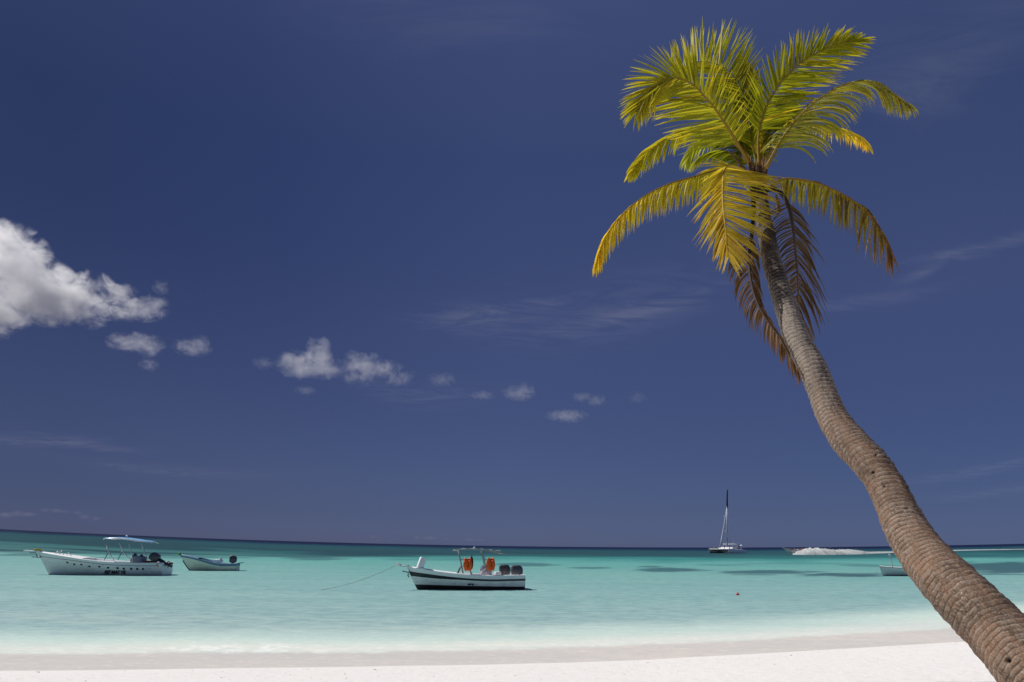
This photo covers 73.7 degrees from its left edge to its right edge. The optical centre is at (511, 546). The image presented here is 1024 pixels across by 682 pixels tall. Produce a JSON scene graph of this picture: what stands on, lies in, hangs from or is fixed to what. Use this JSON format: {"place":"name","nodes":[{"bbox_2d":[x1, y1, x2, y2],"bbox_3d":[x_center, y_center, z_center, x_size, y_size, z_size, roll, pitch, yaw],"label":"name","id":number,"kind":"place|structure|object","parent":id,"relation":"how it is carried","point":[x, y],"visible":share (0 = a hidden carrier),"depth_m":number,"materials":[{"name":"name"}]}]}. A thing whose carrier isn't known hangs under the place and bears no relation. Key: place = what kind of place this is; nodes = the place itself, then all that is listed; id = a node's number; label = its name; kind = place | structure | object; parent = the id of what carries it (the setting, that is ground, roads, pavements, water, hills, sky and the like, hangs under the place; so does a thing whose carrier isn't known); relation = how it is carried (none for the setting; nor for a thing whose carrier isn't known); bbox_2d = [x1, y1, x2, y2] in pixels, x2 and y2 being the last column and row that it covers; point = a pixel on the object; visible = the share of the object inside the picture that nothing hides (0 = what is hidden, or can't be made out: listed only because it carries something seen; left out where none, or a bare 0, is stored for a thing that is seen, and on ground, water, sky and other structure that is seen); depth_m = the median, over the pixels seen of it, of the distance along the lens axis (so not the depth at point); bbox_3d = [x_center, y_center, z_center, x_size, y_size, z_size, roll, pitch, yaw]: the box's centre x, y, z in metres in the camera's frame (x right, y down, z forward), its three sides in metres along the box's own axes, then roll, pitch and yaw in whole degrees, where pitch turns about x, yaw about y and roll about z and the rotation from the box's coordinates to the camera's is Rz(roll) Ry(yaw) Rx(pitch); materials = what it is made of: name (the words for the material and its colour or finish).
{"place":"outdoors","nodes":[
{"label":"outdoors","id":0,"kind":"place"},
{"bbox_2d":[0,641,996,681],"bbox_3d":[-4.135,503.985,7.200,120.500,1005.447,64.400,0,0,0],"label":"sand","id":1,"kind":"structure","parent":0,"point":[950,662],"depth_m":11.58,"materials":[{"name":"white sand"}]},
{"bbox_2d":[592,19,1023,681],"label":"coconut palm","id":2,"kind":"object","parent":1,"relation":"on","point":[976,611],"visible":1,"depth_m":10.16,"materials":[{"name":"green plant"}]},
{"bbox_2d":[0,529,1023,670],"bbox_3d":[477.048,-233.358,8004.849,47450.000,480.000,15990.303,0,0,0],"label":"water","id":3,"kind":"structure","parent":0,"point":[269,603],"depth_m":28.47,"materials":[{"name":"teal liquid"}]},
{"bbox_2d":[23,535,172,574],"bbox_3d":[-32.117,0.818,53.327,11.028,3.406,2.700,0,0,-7],"label":"open boat","id":4,"kind":"object","parent":3,"relation":"on","point":[56,563],"visible":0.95,"depth_m":52.61,"materials":[{"name":"paint"}]},
{"bbox_2d":[178,552,243,570],"bbox_3d":[-28.050,1.596,63.454,5.677,2.039,1.710,0,0,-7],"label":"open boat","id":5,"kind":"object","parent":3,"relation":"on","point":[190,562],"visible":0.87,"depth_m":62.99,"materials":[{"name":"beige paint"}]},
{"bbox_2d":[396,547,525,589],"bbox_3d":[-2.970,1.418,39.404,7.335,2.793,2.150,0,0,-13],"label":"open boat","id":6,"kind":"object","parent":3,"relation":"on","point":[507,577],"visible":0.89,"depth_m":38.78,"materials":[{"name":"paint"}]},
{"bbox_2d":[463,558,471,570],"bbox_3d":[-2.516,1.033,38.812,0.550,0.766,0.320,0,0,-13],"label":"life jacket","id":7,"kind":"object","parent":6,"relation":"attached to","point":[467,565],"visible":1,"depth_m":38.70,"materials":[{"name":"orange fabric"}]},
{"bbox_2d":[486,557,494,570],"bbox_3d":[-1.217,1.024,39.111,0.550,0.766,0.320,0,0,-20],"label":"life jacket","id":8,"kind":"object","parent":6,"relation":"attached to","point":[490,564],"visible":1,"depth_m":39.01,"materials":[{"name":"orange fabric"}]},
{"bbox_2d":[709,489,746,552],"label":"catamaran","id":9,"kind":"object","parent":3,"relation":"on","point":[728,550],"visible":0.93,"depth_m":303.81,"materials":[{"name":"metal"}]},
{"bbox_2d":[783,548,800,553],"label":"speedboat","id":10,"kind":"object","parent":3,"relation":"on","point":[790,550],"visible":0.44,"depth_m":256.84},
{"bbox_2d":[875,553,907,575],"bbox_3d":[38.197,1.931,65.287,7.832,2.503,1.900,0,0,-8],"label":"open boat","id":11,"kind":"object","parent":3,"relation":"on","point":[891,570],"visible":0.3,"depth_m":64.71,"materials":[{"name":"white paint"}]},
{"bbox_2d":[792,547,1015,554],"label":"wake foam","id":12,"kind":"object","parent":3,"relation":"on","point":[814,551],"visible":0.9,"depth_m":249.43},
{"bbox_2d":[0,0,1023,547],"label":"sky","id":13,"kind":"structure","parent":0,"point":[272,270],"materials":[{"name":"blue"}]}
]}

